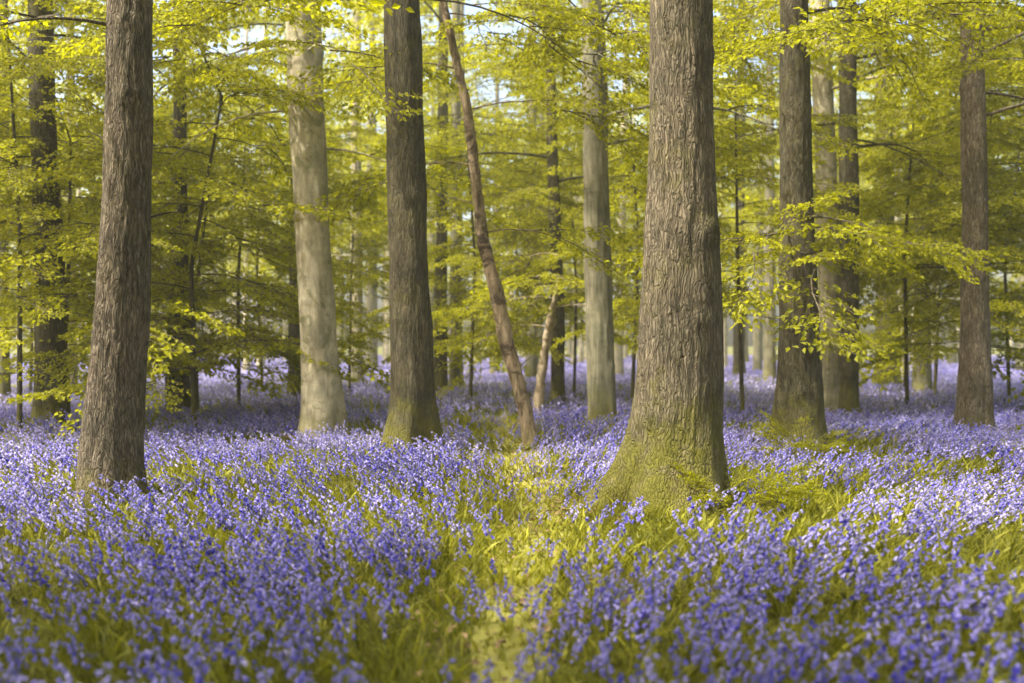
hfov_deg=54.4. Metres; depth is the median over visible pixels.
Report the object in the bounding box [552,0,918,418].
young beech
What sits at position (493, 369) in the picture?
distant tree
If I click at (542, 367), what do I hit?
birch sapling
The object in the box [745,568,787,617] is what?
bluebell
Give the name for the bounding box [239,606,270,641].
bluebell
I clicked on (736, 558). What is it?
bluebell
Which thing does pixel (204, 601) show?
bluebell
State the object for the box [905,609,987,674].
bluebell
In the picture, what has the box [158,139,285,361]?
distant tree
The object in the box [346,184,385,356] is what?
distant tree
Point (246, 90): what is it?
young beech
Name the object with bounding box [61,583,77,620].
bluebell
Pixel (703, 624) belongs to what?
bluebell
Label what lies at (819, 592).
bluebell
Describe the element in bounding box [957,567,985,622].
bluebell
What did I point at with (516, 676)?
bluebell
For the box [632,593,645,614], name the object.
bluebell
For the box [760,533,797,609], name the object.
bluebell
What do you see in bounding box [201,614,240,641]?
bluebell
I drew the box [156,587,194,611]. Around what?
bluebell
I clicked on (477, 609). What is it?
bluebell
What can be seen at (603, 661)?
bluebell
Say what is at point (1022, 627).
bluebell
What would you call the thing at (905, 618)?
bluebell
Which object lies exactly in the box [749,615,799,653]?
bluebell
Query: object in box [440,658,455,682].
bluebell
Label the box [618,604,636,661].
bluebell
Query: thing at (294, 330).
forest tree
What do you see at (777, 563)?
bluebell
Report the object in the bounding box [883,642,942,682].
bluebell
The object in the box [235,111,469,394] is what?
young beech
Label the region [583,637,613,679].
bluebell
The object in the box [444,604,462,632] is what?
bluebell
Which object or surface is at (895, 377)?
forest tree
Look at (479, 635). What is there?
path
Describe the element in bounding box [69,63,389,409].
young beech
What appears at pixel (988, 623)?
bluebell
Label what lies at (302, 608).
bluebell
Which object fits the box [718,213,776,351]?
distant tree
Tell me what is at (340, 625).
bluebell
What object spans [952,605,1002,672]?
bluebell
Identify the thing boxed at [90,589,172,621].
bluebell
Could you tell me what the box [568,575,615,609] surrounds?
bluebell
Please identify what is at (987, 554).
bluebell
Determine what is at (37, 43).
forest tree
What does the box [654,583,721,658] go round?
bluebell
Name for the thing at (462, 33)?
distant tree
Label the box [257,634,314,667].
bluebell
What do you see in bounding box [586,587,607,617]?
bluebell
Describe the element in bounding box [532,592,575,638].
bluebell
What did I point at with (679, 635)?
bluebell
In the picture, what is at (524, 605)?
bluebell
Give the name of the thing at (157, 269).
young beech
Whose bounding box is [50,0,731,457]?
forest tree
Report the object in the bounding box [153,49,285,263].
distant tree
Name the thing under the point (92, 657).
bluebell
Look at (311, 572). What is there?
bluebell
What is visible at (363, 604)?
bluebell
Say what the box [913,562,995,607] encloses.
bluebell
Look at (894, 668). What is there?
bluebell
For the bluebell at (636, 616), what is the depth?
5.24 m
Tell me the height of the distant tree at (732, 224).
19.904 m
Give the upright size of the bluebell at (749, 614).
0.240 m
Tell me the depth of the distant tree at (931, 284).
65.41 m
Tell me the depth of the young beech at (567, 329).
30.61 m
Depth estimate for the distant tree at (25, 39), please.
59.45 m
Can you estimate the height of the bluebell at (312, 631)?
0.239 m
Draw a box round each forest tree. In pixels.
[0,0,10,405]
[0,0,275,431]
[0,0,285,416]
[0,0,414,509]
[8,0,91,387]
[31,0,300,404]
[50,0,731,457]
[55,0,515,439]
[205,0,451,385]
[266,0,633,396]
[279,0,581,389]
[324,0,649,409]
[364,0,876,430]
[420,0,648,383]
[578,0,732,521]
[607,0,1023,450]
[638,0,861,379]
[713,0,1023,419]
[713,0,1023,437]
[719,0,1023,394]
[724,5,1023,391]
[809,0,1023,413]
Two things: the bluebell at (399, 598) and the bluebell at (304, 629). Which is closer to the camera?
the bluebell at (304, 629)
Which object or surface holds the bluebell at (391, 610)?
on the ground at (470, 625)
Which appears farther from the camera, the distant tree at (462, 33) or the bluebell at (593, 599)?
the distant tree at (462, 33)
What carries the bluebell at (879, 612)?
on the ground at (470, 625)
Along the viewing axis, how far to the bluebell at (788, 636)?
4.41 m
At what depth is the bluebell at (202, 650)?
4.54 m
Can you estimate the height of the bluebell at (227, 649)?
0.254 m
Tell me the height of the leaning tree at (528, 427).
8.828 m
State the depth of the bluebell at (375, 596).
5.59 m
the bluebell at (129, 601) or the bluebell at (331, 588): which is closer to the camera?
the bluebell at (129, 601)
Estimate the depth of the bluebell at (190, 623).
5.03 m
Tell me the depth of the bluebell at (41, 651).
4.34 m
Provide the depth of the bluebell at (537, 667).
4.56 m
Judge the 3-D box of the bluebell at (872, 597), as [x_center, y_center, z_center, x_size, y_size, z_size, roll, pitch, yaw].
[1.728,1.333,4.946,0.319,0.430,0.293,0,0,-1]
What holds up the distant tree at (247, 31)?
on the ground at (470, 625)
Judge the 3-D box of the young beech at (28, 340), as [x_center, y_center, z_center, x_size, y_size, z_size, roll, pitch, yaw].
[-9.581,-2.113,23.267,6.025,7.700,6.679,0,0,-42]
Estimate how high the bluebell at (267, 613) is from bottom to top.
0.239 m
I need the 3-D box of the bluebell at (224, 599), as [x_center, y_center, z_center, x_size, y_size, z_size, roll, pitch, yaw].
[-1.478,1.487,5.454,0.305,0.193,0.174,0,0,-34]
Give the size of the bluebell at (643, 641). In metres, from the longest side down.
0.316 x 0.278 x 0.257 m
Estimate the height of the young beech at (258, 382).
5.616 m
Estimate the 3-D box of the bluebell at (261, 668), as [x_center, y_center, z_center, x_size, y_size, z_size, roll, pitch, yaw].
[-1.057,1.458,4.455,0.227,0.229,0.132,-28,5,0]
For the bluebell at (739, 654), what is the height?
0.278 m
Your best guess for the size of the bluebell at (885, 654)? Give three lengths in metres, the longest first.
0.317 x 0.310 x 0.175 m
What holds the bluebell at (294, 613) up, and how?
on the ground at (470, 625)
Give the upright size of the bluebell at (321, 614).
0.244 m
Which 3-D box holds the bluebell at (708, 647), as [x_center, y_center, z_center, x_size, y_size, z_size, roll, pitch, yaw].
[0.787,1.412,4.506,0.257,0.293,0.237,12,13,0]
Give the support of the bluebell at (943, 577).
on the ground at (470, 625)
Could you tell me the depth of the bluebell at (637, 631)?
5.12 m
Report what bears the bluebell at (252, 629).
on the ground at (470, 625)
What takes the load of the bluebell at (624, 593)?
on the ground at (470, 625)
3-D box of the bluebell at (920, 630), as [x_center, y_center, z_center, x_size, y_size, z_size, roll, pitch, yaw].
[1.690,1.335,4.329,0.406,0.394,0.223,16,4,0]
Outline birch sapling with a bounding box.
[431,252,639,412]
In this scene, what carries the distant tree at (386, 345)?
on the ground at (470, 625)
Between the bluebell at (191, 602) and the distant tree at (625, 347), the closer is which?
the bluebell at (191, 602)
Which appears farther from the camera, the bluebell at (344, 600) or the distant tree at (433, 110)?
the distant tree at (433, 110)
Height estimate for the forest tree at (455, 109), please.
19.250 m
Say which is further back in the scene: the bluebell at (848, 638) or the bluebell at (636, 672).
the bluebell at (848, 638)
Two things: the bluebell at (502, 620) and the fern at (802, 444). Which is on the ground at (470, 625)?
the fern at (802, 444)
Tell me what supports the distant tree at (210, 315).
on the ground at (470, 625)
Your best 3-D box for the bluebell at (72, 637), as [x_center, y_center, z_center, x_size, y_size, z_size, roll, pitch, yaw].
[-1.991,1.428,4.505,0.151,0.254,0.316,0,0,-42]
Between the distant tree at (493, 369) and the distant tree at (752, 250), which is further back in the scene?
the distant tree at (752, 250)
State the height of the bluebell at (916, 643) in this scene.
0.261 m
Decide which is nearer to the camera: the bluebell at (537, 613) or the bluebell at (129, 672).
the bluebell at (129, 672)
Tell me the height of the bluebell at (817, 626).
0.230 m
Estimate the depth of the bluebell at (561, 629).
5.01 m
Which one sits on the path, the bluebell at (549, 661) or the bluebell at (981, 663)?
the bluebell at (549, 661)
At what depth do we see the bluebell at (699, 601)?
4.94 m
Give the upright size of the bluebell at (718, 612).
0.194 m
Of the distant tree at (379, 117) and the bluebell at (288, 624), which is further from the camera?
the distant tree at (379, 117)
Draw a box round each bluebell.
[0,582,53,642]
[0,632,83,682]
[0,641,21,676]
[5,625,23,682]
[15,616,53,653]
[17,637,75,682]
[18,637,48,678]
[20,598,64,627]
[46,591,101,626]
[50,603,87,632]
[55,572,106,615]
[57,641,113,682]
[59,622,95,681]
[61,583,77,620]
[66,591,111,648]
[68,644,106,664]
[72,598,103,635]
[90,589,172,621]
[94,598,142,634]
[117,584,177,635]
[118,576,160,630]
[120,662,169,682]
[124,612,168,658]
[125,613,197,672]
[128,640,155,674]
[131,652,159,682]
[136,585,178,643]
[139,560,163,623]
[142,583,215,635]
[143,569,224,620]
[144,567,200,617]
[149,598,164,652]
[154,585,173,624]
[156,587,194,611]
[162,611,213,669]
[167,575,221,649]
[172,615,230,642]
[181,578,224,625]
[186,573,246,633]
[187,596,213,634]
[187,627,202,673]
[192,574,231,615]
[193,623,236,682]
[194,640,212,681]
[198,606,224,645]
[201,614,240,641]
[205,579,253,622]
[206,634,250,681]
[210,597,249,631]
[211,589,242,636]
[219,631,248,665]
[225,595,263,619]
[227,598,262,644]
[229,608,271,656]
[230,639,280,682]
[233,622,272,661]
[236,594,279,648]
[238,572,273,612]
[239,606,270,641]
[240,590,269,633]
[241,661,304,682]
[243,579,308,631]
[246,563,320,632]
[247,582,307,625]
[248,599,305,643]
[248,607,289,672]
[250,608,295,645]
[255,588,328,642]
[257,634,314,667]
[265,578,314,620]
[266,650,300,678]
[267,563,284,609]
[271,584,299,614]
[275,597,358,645]
[275,629,328,681]
[276,625,292,682]
[277,641,308,675]
[279,607,306,643]
[284,596,331,646]
[284,619,355,682]
[285,577,317,621]
[291,568,359,618]
[292,588,324,610]
[298,623,313,666]
[299,671,316,682]
[300,549,359,625]
[300,588,346,621]
[302,620,355,663]
[303,632,318,670]
[304,601,356,653]
[306,601,323,650]
[307,591,334,633]
[309,580,342,627]
[314,571,338,622]
[319,622,342,655]
[324,642,363,682]
[325,578,368,621]
[327,606,360,640]
[330,605,374,653]
[334,610,372,662]
[341,575,409,641]
[361,583,392,621]
[368,581,405,632]
[370,587,423,626]
[371,600,407,658]
[374,574,430,629]
[378,591,426,638]
[390,590,413,618]
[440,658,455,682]
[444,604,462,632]
[456,584,484,618]
[456,601,482,631]
[461,659,493,682]
[468,596,487,626]
[470,673,479,682]
[471,584,504,622]
[491,606,506,628]
[494,600,516,631]
[495,595,499,621]
[497,650,531,673]
[505,648,529,681]
[509,629,544,669]
[510,659,526,682]
[512,578,553,627]
[516,594,530,617]
[517,587,533,626]
[519,667,527,682]
[524,629,541,669]
[525,594,551,637]
[530,599,538,621]
[530,606,556,634]
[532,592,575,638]
[532,651,547,682]
[537,620,559,654]
[540,638,564,682]
[541,620,573,656]
[543,653,565,674]
[544,581,586,610]
[545,577,559,618]
[546,623,570,647]
[549,593,584,643]
[549,641,569,682]
[550,599,573,629]
[550,604,584,644]
[554,630,590,667]
[555,641,583,676]
[562,591,610,649]
[563,592,600,620]
[566,582,583,620]
[566,625,588,665]
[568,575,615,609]
[572,597,599,656]
[574,656,602,682]
[575,587,612,625]
[575,640,625,682]
[578,577,589,619]
[580,642,614,682]
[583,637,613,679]
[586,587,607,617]
[587,573,627,636]
[589,583,664,641]
[591,600,622,649]
[592,591,610,620]
[593,622,623,663]
[594,612,664,663]
[602,583,629,627]
[603,581,638,645]
[605,578,627,631]
[605,585,634,626]
[607,595,662,643]
[610,604,630,639]
[611,636,660,670]
[613,615,664,669]
[614,589,669,647]
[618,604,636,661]
[622,578,678,654]
[623,592,661,638]
[628,660,653,682]
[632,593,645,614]
[634,605,661,645]
[639,573,675,653]
[641,588,731,664]
[645,587,672,622]
[652,574,675,631]
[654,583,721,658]
[664,627,709,682]
[664,639,723,680]
[670,608,703,673]
[673,620,708,668]
[677,587,718,656]
[679,600,751,668]
[679,616,735,669]
[681,542,752,607]
[683,598,733,644]
[684,576,704,611]
[686,570,756,617]
[687,627,717,677]
[691,628,729,678]
[692,572,711,608]
[701,637,715,680]
[703,590,735,630]
[704,593,725,630]
[704,610,735,666]
[704,619,754,675]
[710,560,749,615]
[713,568,771,624]
[713,604,721,622]
[714,574,758,624]
[715,636,765,682]
[717,596,743,682]
[717,598,742,650]
[722,572,751,628]
[731,602,775,652]
[731,638,747,682]
[735,591,760,643]
[737,602,771,635]
[737,629,794,681]
[744,579,772,628]
[745,550,778,602]
[745,554,774,616]
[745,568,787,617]
[747,567,800,616]
[748,603,801,671]
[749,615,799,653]
[751,569,771,620]
[755,555,785,610]
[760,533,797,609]
[762,568,787,620]
[764,631,827,682]
[769,623,833,667]
[773,588,813,645]
[775,581,816,641]
[775,641,810,682]
[782,636,820,671]
[793,628,830,655]
[795,621,861,647]
[796,599,844,682]
[801,577,888,622]
[801,583,830,616]
[802,599,848,649]
[805,559,833,613]
[817,663,851,682]
[820,611,895,676]
[836,625,890,676]
[837,572,893,624]
[838,573,875,614]
[838,627,901,679]
[839,545,871,614]
[846,605,911,677]
[850,572,884,647]
[853,603,890,657]
[854,629,948,668]
[856,609,949,679]
[863,632,899,680]
[865,630,931,679]
[871,647,922,674]
[873,570,917,605]
[874,590,909,618]
[878,571,917,630]
[878,590,949,619]
[879,576,976,631]
[882,584,992,648]
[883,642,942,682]
[886,632,957,665]
[890,602,905,663]
[892,592,936,661]
[893,583,934,633]
[898,577,938,614]
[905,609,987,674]
[907,664,934,682]
[909,655,947,681]
[911,562,924,616]
[912,617,977,673]
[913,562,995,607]
[916,664,947,682]
[919,585,1016,625]
[924,556,964,615]
[925,593,1001,621]
[927,574,971,628]
[930,593,1023,666]
[933,579,983,643]
[941,574,962,628]
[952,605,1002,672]
[956,550,998,595]
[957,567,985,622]
[965,586,1004,615]
[969,622,1023,653]
[971,631,1020,682]
[972,581,1010,653]
[981,639,1020,681]
[983,568,1023,591]
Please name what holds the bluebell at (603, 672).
on the ground at (470, 625)
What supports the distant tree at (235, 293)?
on the ground at (470, 625)
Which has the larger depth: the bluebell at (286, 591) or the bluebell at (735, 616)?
the bluebell at (286, 591)
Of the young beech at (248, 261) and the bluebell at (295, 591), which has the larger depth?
the young beech at (248, 261)
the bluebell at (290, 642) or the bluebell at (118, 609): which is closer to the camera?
the bluebell at (290, 642)
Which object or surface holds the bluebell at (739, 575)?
on the ground at (470, 625)
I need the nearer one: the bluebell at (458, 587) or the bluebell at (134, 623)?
the bluebell at (134, 623)
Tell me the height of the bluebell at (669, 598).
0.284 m
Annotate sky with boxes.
[8,0,1023,346]
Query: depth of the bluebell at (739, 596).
5.35 m
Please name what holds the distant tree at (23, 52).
on the ground at (470, 625)
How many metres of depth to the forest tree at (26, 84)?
27.92 m
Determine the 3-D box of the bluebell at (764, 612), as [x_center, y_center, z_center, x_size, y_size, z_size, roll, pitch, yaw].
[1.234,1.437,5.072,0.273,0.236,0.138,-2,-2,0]
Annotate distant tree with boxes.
[11,39,64,110]
[12,28,103,365]
[12,79,96,225]
[61,112,98,357]
[153,9,328,371]
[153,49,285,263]
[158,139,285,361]
[168,163,241,343]
[194,7,340,366]
[201,182,284,333]
[208,202,257,354]
[220,157,274,327]
[227,189,286,359]
[255,2,438,369]
[276,118,350,260]
[281,168,379,331]
[330,136,387,363]
[331,72,464,359]
[332,93,435,239]
[334,23,468,362]
[334,53,470,255]
[340,69,488,339]
[343,0,562,375]
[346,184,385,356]
[423,20,557,374]
[426,98,527,359]
[447,96,574,344]
[466,4,630,363]
[466,118,615,243]
[487,0,756,378]
[489,105,643,362]
[490,141,568,357]
[512,146,642,359]
[517,97,647,362]
[544,183,628,356]
[580,0,733,262]
[608,74,779,207]
[609,170,643,277]
[610,102,645,359]
[615,165,645,358]
[638,159,764,251]
[713,3,838,384]
[714,76,838,370]
[714,83,778,370]
[715,1,903,229]
[716,75,778,363]
[717,117,779,356]
[717,166,777,263]
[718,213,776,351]
[724,159,779,359]
[725,77,869,210]
[751,87,873,212]
[775,78,911,232]
[778,0,1020,378]
[836,49,1015,365]
[866,119,1013,363]
[901,96,1018,363]
[902,205,959,347]
[952,38,1023,369]
[993,261,1016,351]
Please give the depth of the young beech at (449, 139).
23.70 m
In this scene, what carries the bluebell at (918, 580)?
on the ground at (470, 625)
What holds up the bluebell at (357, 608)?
on the ground at (470, 625)
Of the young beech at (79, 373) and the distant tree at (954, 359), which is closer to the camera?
the young beech at (79, 373)
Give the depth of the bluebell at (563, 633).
5.13 m
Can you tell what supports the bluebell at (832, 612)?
on the ground at (470, 625)
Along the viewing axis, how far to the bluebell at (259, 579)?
5.43 m
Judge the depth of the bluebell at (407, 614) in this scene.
5.27 m
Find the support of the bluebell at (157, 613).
on the ground at (470, 625)
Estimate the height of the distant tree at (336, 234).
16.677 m
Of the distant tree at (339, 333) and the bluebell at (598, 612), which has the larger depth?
the distant tree at (339, 333)
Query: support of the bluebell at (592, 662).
on the ground at (470, 625)
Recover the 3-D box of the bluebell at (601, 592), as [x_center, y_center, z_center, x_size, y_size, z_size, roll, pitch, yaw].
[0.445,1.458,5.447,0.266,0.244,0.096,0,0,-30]
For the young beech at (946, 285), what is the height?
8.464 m
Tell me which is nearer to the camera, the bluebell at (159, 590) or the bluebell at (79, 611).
the bluebell at (79, 611)
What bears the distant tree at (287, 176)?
on the ground at (470, 625)
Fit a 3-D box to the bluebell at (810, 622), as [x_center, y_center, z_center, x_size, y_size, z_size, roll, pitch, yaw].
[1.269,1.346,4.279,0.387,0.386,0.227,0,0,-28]
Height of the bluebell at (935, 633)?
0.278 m
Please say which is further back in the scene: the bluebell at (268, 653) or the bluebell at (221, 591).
the bluebell at (221, 591)
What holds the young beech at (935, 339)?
on the ground at (470, 625)
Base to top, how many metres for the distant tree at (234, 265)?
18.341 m
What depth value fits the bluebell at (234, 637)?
4.77 m
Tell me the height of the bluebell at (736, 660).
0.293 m
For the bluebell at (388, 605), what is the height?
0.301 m
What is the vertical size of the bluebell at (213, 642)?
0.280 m
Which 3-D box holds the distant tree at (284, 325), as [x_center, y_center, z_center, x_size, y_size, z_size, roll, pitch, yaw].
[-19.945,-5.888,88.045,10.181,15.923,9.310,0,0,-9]
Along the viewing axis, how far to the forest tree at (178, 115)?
19.89 m
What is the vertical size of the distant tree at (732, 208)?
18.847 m
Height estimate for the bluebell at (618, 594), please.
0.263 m
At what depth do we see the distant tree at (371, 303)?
55.66 m
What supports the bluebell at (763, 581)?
on the ground at (470, 625)
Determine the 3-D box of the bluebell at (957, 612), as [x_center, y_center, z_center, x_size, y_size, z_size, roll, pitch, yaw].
[2.038,1.340,4.817,0.500,0.360,0.278,0,0,-9]
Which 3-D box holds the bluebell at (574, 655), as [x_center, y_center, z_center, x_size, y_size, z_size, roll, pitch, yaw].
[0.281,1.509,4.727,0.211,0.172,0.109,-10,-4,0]
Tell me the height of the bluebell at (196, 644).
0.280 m
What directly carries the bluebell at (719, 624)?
on the ground at (470, 625)
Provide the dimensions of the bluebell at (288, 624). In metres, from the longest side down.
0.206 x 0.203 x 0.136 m
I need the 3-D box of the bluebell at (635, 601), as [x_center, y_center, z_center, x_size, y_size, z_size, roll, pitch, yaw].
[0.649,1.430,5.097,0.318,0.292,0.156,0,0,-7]
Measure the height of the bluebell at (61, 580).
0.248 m
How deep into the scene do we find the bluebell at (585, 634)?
4.80 m
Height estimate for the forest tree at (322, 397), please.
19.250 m
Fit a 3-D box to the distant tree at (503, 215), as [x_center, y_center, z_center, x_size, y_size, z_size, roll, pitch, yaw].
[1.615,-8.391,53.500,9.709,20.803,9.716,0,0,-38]
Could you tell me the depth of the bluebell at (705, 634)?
4.62 m
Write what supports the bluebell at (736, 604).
on the ground at (470, 625)
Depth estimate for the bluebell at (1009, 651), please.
4.25 m
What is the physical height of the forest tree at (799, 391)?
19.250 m
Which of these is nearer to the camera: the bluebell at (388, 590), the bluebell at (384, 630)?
the bluebell at (384, 630)
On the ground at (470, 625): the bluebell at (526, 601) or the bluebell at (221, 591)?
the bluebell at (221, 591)
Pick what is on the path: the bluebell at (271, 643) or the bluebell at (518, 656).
the bluebell at (518, 656)
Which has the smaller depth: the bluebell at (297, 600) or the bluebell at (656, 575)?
the bluebell at (656, 575)
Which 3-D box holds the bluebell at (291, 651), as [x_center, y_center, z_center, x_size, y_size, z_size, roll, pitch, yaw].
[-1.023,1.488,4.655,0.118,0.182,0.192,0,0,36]
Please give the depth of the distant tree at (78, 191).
83.03 m
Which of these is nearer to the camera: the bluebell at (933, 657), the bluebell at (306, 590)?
the bluebell at (933, 657)
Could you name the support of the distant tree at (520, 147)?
on the ground at (470, 625)
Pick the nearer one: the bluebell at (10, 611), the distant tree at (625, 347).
the bluebell at (10, 611)
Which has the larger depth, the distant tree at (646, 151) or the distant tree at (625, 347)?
the distant tree at (625, 347)
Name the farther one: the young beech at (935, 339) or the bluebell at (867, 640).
the young beech at (935, 339)
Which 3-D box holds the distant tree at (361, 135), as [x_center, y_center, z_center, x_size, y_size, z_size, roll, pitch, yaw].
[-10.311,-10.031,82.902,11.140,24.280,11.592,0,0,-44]
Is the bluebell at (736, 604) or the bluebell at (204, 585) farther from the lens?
the bluebell at (204, 585)
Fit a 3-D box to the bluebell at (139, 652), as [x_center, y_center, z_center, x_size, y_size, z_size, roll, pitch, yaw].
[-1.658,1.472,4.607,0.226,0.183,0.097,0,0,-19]
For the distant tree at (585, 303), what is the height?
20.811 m
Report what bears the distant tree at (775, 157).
on the ground at (470, 625)
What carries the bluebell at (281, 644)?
on the ground at (470, 625)
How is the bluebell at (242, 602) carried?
on the ground at (470, 625)
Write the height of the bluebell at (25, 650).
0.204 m
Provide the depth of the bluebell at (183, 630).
4.71 m
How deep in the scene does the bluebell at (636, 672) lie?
4.21 m
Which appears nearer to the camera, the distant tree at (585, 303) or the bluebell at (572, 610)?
the bluebell at (572, 610)
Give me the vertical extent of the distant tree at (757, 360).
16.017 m
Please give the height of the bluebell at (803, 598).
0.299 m
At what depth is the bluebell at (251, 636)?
4.86 m
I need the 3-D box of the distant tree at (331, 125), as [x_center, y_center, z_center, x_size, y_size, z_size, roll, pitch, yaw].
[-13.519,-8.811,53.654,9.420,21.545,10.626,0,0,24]
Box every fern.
[668,456,826,514]
[746,406,868,462]
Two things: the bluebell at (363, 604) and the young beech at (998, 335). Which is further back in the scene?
the young beech at (998, 335)
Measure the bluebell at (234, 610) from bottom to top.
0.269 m
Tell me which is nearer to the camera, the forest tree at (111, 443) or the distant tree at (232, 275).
the forest tree at (111, 443)
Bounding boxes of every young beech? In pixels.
[0,0,240,432]
[0,0,390,456]
[0,82,252,379]
[0,88,245,403]
[2,116,164,392]
[29,141,358,410]
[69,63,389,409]
[149,69,389,388]
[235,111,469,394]
[330,32,582,403]
[382,124,637,375]
[436,128,646,397]
[460,1,779,406]
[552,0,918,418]
[769,13,1023,409]
[774,43,1023,394]
[818,87,1023,386]
[838,122,1023,388]
[859,3,1023,357]
[859,76,1023,404]
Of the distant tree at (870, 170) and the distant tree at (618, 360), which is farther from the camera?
the distant tree at (870, 170)
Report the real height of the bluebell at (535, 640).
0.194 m
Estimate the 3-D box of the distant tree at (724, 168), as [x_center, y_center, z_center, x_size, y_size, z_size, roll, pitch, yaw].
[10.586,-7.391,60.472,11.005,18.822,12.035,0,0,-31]
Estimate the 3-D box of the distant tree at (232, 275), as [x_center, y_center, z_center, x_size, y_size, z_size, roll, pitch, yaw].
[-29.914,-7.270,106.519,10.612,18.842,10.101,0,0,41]
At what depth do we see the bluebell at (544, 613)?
5.28 m
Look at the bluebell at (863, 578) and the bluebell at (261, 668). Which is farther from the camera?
the bluebell at (863, 578)
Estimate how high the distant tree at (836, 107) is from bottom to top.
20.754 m
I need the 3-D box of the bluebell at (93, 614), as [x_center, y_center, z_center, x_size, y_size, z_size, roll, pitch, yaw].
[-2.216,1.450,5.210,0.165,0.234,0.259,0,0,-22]
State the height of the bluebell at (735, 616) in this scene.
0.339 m
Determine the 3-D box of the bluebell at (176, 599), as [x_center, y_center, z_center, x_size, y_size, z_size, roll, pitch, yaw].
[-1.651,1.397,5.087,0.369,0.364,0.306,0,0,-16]
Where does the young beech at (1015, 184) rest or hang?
on the ground at (470, 625)
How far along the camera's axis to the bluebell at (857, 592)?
5.42 m
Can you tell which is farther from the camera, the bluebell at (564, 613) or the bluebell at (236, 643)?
the bluebell at (564, 613)
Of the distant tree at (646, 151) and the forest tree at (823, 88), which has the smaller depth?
the forest tree at (823, 88)
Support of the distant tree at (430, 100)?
on the ground at (470, 625)
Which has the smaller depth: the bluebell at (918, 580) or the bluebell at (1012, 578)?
the bluebell at (918, 580)
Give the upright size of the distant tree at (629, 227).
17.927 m
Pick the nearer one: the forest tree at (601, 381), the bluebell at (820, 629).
the bluebell at (820, 629)
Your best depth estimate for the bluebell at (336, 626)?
4.92 m
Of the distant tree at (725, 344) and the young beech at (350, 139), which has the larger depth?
the distant tree at (725, 344)
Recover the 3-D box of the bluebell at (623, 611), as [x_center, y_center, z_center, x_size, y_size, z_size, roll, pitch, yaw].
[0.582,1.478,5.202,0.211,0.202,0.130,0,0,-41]
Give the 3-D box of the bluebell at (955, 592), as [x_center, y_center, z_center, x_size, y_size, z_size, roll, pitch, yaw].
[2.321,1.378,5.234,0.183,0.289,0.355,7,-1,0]
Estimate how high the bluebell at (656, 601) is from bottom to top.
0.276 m
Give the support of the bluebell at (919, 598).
on the ground at (470, 625)
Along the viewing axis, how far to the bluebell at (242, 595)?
5.19 m
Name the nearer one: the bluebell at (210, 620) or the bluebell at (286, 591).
the bluebell at (210, 620)
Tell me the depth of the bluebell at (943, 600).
5.11 m
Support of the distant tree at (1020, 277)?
on the ground at (470, 625)
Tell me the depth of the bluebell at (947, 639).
4.45 m
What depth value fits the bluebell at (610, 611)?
5.15 m
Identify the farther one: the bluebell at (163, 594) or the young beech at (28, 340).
the young beech at (28, 340)
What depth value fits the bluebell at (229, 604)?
5.18 m
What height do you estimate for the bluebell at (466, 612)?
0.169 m
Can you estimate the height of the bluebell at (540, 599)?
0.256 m
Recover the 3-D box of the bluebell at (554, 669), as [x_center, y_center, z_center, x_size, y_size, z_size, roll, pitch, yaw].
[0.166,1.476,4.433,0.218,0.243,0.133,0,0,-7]
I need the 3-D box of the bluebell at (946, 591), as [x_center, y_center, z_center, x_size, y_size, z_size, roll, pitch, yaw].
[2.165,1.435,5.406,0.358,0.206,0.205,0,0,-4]
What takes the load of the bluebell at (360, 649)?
on the ground at (470, 625)
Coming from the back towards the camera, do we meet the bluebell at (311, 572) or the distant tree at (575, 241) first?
the distant tree at (575, 241)
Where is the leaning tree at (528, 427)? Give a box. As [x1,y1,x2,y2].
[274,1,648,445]
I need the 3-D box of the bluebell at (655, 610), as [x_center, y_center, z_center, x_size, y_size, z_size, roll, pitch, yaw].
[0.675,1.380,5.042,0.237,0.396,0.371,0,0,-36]
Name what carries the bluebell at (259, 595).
on the ground at (470, 625)
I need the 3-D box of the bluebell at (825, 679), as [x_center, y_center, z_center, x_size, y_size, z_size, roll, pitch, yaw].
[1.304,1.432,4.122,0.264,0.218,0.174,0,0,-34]
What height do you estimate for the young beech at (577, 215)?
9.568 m
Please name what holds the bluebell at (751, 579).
on the ground at (470, 625)
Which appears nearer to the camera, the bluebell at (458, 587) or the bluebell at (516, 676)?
the bluebell at (516, 676)
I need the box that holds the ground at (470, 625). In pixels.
[0,347,1023,682]
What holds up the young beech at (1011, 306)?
on the ground at (470, 625)
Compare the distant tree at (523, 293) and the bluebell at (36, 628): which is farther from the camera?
the distant tree at (523, 293)
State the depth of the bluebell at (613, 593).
5.43 m
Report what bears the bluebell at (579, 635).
on the ground at (470, 625)
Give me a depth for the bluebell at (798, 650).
4.53 m
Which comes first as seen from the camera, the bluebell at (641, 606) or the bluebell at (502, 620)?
the bluebell at (641, 606)
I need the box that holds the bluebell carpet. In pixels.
[0,354,1023,682]
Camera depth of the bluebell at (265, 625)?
5.12 m
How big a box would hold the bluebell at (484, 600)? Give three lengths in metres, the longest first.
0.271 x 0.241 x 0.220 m
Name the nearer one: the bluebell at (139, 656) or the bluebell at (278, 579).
the bluebell at (139, 656)
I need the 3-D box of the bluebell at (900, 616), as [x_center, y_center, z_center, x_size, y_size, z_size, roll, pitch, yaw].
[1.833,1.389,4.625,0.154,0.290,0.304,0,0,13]
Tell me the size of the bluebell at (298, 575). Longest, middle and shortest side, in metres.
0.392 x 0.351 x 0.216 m
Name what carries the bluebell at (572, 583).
on the ground at (470, 625)
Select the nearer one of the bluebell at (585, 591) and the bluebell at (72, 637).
the bluebell at (72, 637)
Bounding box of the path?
[470,404,578,682]
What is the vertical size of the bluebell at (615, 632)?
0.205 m

